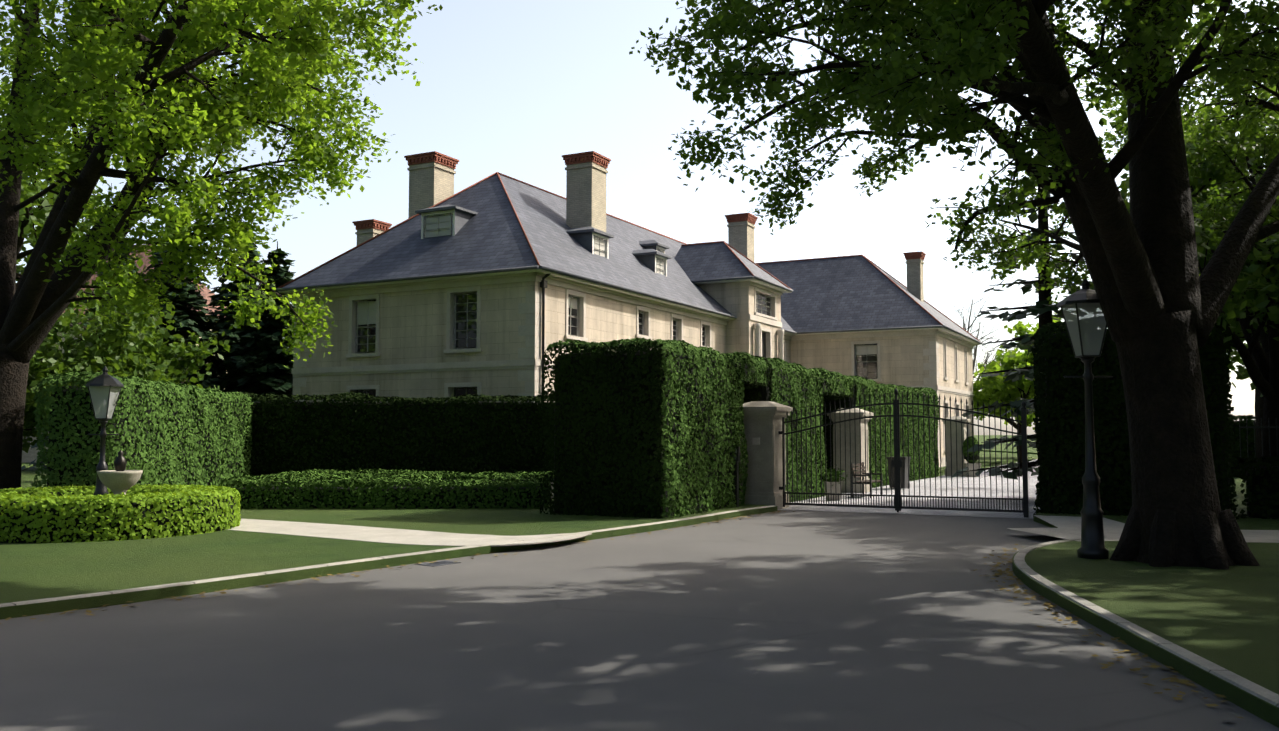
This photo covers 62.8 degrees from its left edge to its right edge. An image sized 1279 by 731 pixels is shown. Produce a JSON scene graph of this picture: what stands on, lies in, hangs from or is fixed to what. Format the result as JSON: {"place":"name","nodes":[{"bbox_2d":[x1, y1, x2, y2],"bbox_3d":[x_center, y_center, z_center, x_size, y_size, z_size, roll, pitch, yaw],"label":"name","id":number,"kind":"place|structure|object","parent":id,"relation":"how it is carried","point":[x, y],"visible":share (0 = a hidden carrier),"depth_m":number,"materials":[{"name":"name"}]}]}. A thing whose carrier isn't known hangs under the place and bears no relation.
{"place":"outdoors","nodes":[
{"label":"outdoors","id":0,"kind":"place"},
{"bbox_2d":[21,243,142,470],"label":"tree","id":1,"kind":"object","parent":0,"point":[124,256],"depth_m":49.34,"materials":[{"name":"green plant"}]},
{"bbox_2d":[0,11,167,337],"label":"tree","id":2,"kind":"object","parent":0,"point":[39,218],"depth_m":30.53,"materials":[{"name":"green plant"}]},
{"bbox_2d":[225,519,591,545],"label":"garden path","id":3,"kind":"structure","parent":0,"point":[381,535],"depth_m":17.14,"materials":[{"name":"concrete"}]},
{"bbox_2d":[0,454,1031,619],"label":"lawn","id":4,"kind":"structure","parent":0,"point":[32,571],"depth_m":14.73,"materials":[{"name":"green plant"}]},
{"bbox_2d":[85,365,123,495],"bbox_3d":[-9.493,1.426,18.516,0.571,2.865,0.571,0,-4,-1],"label":"lamp post","id":5,"kind":"object","parent":4,"relation":"on","point":[104,388],"visible":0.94,"depth_m":18.44,"materials":[{"name":"black metal"}]},
{"bbox_2d":[97,450,142,494],"bbox_3d":[-8.756,2.113,17.626,0.682,1.380,0.682,0,-4,-1],"label":"birdbath","id":6,"kind":"object","parent":4,"relation":"on","point":[119,479],"visible":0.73,"depth_m":17.47,"materials":[{"name":"beige stone"}]},
{"bbox_2d":[0,483,240,542],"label":"round hedge","id":7,"kind":"object","parent":4,"relation":"on","point":[40,496],"depth_m":16.42,"materials":[{"name":"green plant"}]},
{"bbox_2d":[22,244,225,461],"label":"neighbour house","id":8,"kind":"structure","parent":4,"relation":"on","point":[31,455],"depth_m":61.65,"materials":[{"name":"brick"}]},
{"bbox_2d":[0,0,442,488],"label":"tree","id":9,"kind":"object","parent":4,"relation":"on","point":[103,66],"depth_m":18.84,"materials":[{"name":"green plant"}]},
{"bbox_2d":[214,241,295,401],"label":"conifer","id":10,"kind":"object","parent":4,"relation":"on","point":[265,381],"depth_m":46.04,"materials":[{"name":"green plant"}]},
{"bbox_2d":[218,468,553,508],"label":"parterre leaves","id":11,"kind":"object","parent":4,"relation":"on","point":[325,479],"visible":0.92,"depth_m":23.07,"materials":[{"name":"green plant"}]},
{"bbox_2d":[236,487,543,508],"bbox_3d":[-5.614,2.971,23.586,6.850,0.435,0.850,0,-4,-1],"label":"hedge","id":12,"kind":"object","parent":4,"relation":"on","point":[397,498],"visible":0.23,"depth_m":23.17,"materials":[{"name":"green plant"}]},
{"bbox_2d":[554,350,733,517],"bbox_3d":[0.199,1.539,23.020,2.550,3.450,4.000,-2,-4,27],"label":"hedge","id":13,"kind":"object","parent":4,"relation":"on","point":[648,450],"visible":0.17,"depth_m":21.36,"materials":[{"name":"green plant"}]},
{"bbox_2d":[729,447,739,506],"bbox_3d":[2.166,2.518,23.718,0.220,1.355,0.156,-2,-4,27],"label":"intercom post","id":14,"kind":"object","parent":4,"relation":"on","point":[736,475],"visible":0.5,"depth_m":23.67,"materials":[{"name":"black metal"}]},
{"bbox_2d":[539,337,938,517],"bbox_3d":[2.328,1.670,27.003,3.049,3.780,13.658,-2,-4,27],"label":"hedge leaves","id":15,"kind":"object","parent":4,"relation":"on","point":[621,419],"visible":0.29,"depth_m":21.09,"materials":[{"name":"green plant"}]},
{"bbox_2d":[733,362,756,385],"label":"hedge","id":16,"kind":"object","parent":15,"relation":"on","point":[746,367],"visible":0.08,"depth_m":24.89,"materials":[{"name":"green plant"}]},
{"bbox_2d":[815,377,844,396],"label":"hedge","id":17,"kind":"object","parent":15,"relation":"on","point":[839,391],"visible":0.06,"depth_m":30.62,"materials":[{"name":"green plant"}]},
{"bbox_2d":[735,367,815,500],"bbox_3d":[2.946,1.879,28.287,2.550,3.450,4.100,-2,-4,27],"label":"hedge","id":18,"kind":"object","parent":4,"relation":"on","point":[764,391],"visible":0.08,"depth_m":27.59,"materials":[{"name":"green plant"}]},
{"bbox_2d":[816,384,931,485],"bbox_3d":[8.186,2.577,38.331,2.550,3.350,11.800,-2,-4,27],"label":"hedge","id":19,"kind":"object","parent":4,"relation":"on","point":[852,405],"visible":0.08,"depth_m":35.69,"materials":[{"name":"green plant"}]},
{"bbox_2d":[939,276,1019,390],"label":"tree","id":20,"kind":"object","parent":4,"relation":"on","point":[974,354],"visible":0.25,"depth_m":84.71,"materials":[{"name":"brown plant"}]},
{"bbox_2d":[0,510,1278,730],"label":"road asphalt","id":21,"kind":"structure","parent":0,"point":[792,620],"depth_m":8.66,"materials":[{"name":"grey asphalt"}]},
{"bbox_2d":[0,505,775,606],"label":"kerb","id":22,"kind":"structure","parent":21,"relation":"on","point":[199,581],"depth_m":12.88,"materials":[{"name":"concrete"}]},
{"bbox_2d":[0,510,794,623],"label":"fallen leaves","id":23,"kind":"object","parent":21,"relation":"on","point":[88,611],"visible":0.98,"depth_m":12.98,"materials":[{"name":"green plant"}]},
{"bbox_2d":[417,561,460,566],"bbox_3d":[-2.727,2.696,14.254,0.320,0.008,0.500,-3,-5,36],"label":"drain grate","id":24,"kind":"object","parent":21,"relation":"on","point":[438,563],"visible":0.98,"depth_m":14.23,"materials":[{"name":"grey metal"}]},
{"bbox_2d":[739,401,792,509],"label":"gate pier","id":25,"kind":"structure","parent":21,"relation":"on","point":[762,421],"depth_m":24.50,"materials":[{"name":"stone"}]},
{"bbox_2d":[971,544,1242,721],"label":"fallen leaves","id":26,"kind":"object","parent":21,"relation":"on","point":[1173,679],"visible":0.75,"depth_m":9.12,"materials":[{"name":"brown plant"}]},
{"bbox_2d":[1014,536,1278,707],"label":"kerb","id":27,"kind":"structure","parent":21,"relation":"on","point":[1259,691],"depth_m":8.50,"materials":[{"name":"concrete"}]},
{"bbox_2d":[0,0,1278,434],"label":"sky","id":28,"kind":"structure","parent":0,"point":[511,88],"materials":[{"name":"white"}]},
{"bbox_2d":[778,459,1039,518],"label":"driveway paving","id":29,"kind":"structure","parent":0,"point":[1032,481],"depth_m":28.44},
{"bbox_2d":[818,465,847,500],"bbox_3d":[5.104,3.082,27.611,0.762,0.962,0.813,0,-4,-1],"label":"potted plant","id":30,"kind":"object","parent":29,"relation":"on","point":[832,475],"depth_m":27.46,"materials":[{"name":"green plant"}]},
{"bbox_2d":[827,408,873,492],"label":"gate pier","id":31,"kind":"structure","parent":29,"relation":"on","point":[867,413],"depth_m":31.34,"materials":[{"name":"stone"}]},
{"bbox_2d":[851,462,882,497],"bbox_3d":[6.353,3.194,29.249,0.570,0.950,1.250,-2,-4,27],"label":"garden bench","id":32,"kind":"object","parent":29,"relation":"on","point":[862,474],"visible":0.83,"depth_m":29.12,"materials":[{"name":"brown wood"}]},
{"bbox_2d":[887,457,910,488],"bbox_3d":[8.295,3.426,33.440,0.600,1.015,0.740,-2,-4,27],"label":"wheelie bin","id":33,"kind":"object","parent":29,"relation":"on","point":[906,484],"visible":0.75,"depth_m":33.21,"materials":[{"name":"black plastic"}]},
{"bbox_2d":[778,388,1028,517],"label":"iron gate","id":34,"kind":"structure","parent":29,"relation":"on","point":[897,463],"depth_m":23.35,"materials":[{"name":"black metal"}]},
{"bbox_2d":[963,436,980,476],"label":"potted plant","id":35,"kind":"object","parent":29,"relation":"on","point":[970,439],"depth_m":42.33,"materials":[{"name":"green plant"}]},
{"bbox_2d":[789,435,1037,501],"bbox_3d":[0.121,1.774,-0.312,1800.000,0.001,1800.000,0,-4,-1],"label":"ground","id":36,"kind":"structure","parent":0,"point":[1033,456],"depth_m":91.89,"materials":[{"name":"green plant"}]},
{"bbox_2d":[22,284,234,452],"bbox_3d":[-14.181,0.642,26.781,7.021,5.766,7.001,0,-4,-1],"label":"tree","id":37,"kind":"object","parent":36,"relation":"on","point":[82,356],"depth_m":25.70,"materials":[{"name":"green plant"}]},
{"bbox_2d":[30,370,253,488],"bbox_3d":[-11.432,1.887,25.075,1.812,3.107,8.198,0,-4,-1],"label":"hedge","id":38,"kind":"object","parent":36,"relation":"on","point":[128,383],"depth_m":22.73,"materials":[{"name":"green plant"}]},
{"bbox_2d":[138,226,232,391],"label":"conifer","id":39,"kind":"object","parent":36,"relation":"on","point":[185,306],"depth_m":47.31,"materials":[{"name":"green plant"}]},
{"bbox_2d":[186,237,267,391],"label":"conifer","id":40,"kind":"object","parent":36,"relation":"on","point":[221,326],"depth_m":48.48,"materials":[{"name":"green plant"}]},
{"bbox_2d":[226,391,553,485],"bbox_3d":[-5.654,2.244,29.896,13.454,3.024,1.800,0,-4,-1],"label":"hedge","id":41,"kind":"object","parent":36,"relation":"on","point":[513,400],"depth_m":29.23,"materials":[{"name":"green plant"}]},
{"bbox_2d":[276,151,982,466],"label":"house","id":42,"kind":"structure","parent":36,"relation":"on","point":[496,283],"depth_m":39.04,"materials":[{"name":"stone"}]},
{"bbox_2d":[952,36,1094,490],"bbox_3d":[10.809,-2.942,27.739,4.906,13.000,4.375,0,-4,-1],"label":"conifer","id":43,"kind":"object","parent":36,"relation":"on","point":[1038,309],"depth_m":27.49,"materials":[{"name":"green plant"}]},
{"bbox_2d":[1031,316,1238,519],"bbox_3d":[10.393,1.096,22.159,3.808,4.333,2.552,-2,-4,27],"label":"hedge","id":44,"kind":"object","parent":36,"relation":"on","point":[1045,333],"depth_m":21.46,"materials":[{"name":"green plant"}]},
{"bbox_2d":[1229,414,1256,476],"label":"gate","id":45,"kind":"structure","parent":36,"relation":"on","point":[1236,445],"depth_m":39.31,"materials":[{"name":"black metal"}]},
{"bbox_2d":[1235,455,1278,518],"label":"hedge","id":46,"kind":"object","parent":36,"relation":"on","point":[1262,461],"depth_m":20.49,"materials":[{"name":"green plant"}]},
{"bbox_2d":[942,416,970,475],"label":"gate pillar","id":47,"kind":"structure","parent":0,"point":[959,445],"depth_m":43.22,"materials":[{"name":"stone"}]},
{"bbox_2d":[973,321,1036,462],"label":"tree","id":48,"kind":"object","parent":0,"point":[989,385],"depth_m":60.91,"materials":[{"name":"green plant"}]},
{"bbox_2d":[978,313,1062,399],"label":"tree","id":49,"kind":"object","parent":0,"point":[1019,327],"depth_m":72.91,"materials":[{"name":"green plant"}]},
{"bbox_2d":[980,444,1278,727],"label":"lawn","id":50,"kind":"structure","parent":0,"point":[1228,619],"depth_m":10.36,"materials":[{"name":"green plant"}]},
{"bbox_2d":[629,0,1278,569],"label":"tree","id":51,"kind":"object","parent":50,"relation":"on","point":[936,15],"depth_m":12.89,"materials":[{"name":"plant"}]},
{"bbox_2d":[1034,515,1124,527],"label":"footpath","id":52,"kind":"structure","parent":50,"relation":"on","point":[1065,522],"depth_m":19.46,"materials":[{"name":"concrete"}]},
{"bbox_2d":[1057,278,1112,558],"bbox_3d":[6.076,0.688,14.141,0.692,3.775,0.692,0,-4,-1],"label":"lamp post","id":53,"kind":"object","parent":50,"relation":"on","point":[1084,319],"visible":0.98,"depth_m":14.04,"materials":[{"name":"black metal"}]},
{"bbox_2d":[1006,528,1278,542],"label":"sidewalk","id":54,"kind":"structure","parent":50,"relation":"on","point":[1253,536],"depth_m":17.31,"materials":[{"name":"concrete"}]},
{"bbox_2d":[1085,0,1278,468],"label":"tree","id":55,"kind":"object","parent":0,"point":[1198,37],"depth_m":28.00,"materials":[{"name":"green plant"}]},
{"bbox_2d":[1087,81,1278,468],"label":"tree","id":56,"kind":"object","parent":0,"point":[1249,275],"depth_m":21.87,"materials":[{"name":"green plant"}]},
{"bbox_2d":[1199,167,1264,375],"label":"tree","id":57,"kind":"object","parent":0,"point":[1239,360],"depth_m":48.34,"materials":[{"name":"green plant"}]},
{"bbox_2d":[1246,0,1275,47],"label":"tree","id":58,"kind":"object","parent":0,"point":[1265,17],"visible":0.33,"depth_m":14.89,"materials":[{"name":"green plant"}]},
{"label":"fence pier","id":59,"kind":"object","parent":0,"visible":0},
{"bbox_2d":[1239,418,1278,474],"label":"iron fence","id":60,"kind":"object","parent":59,"relation":"attached to","point":[1261,427],"visible":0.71,"depth_m":21.89,"materials":[{"name":"black metal"}]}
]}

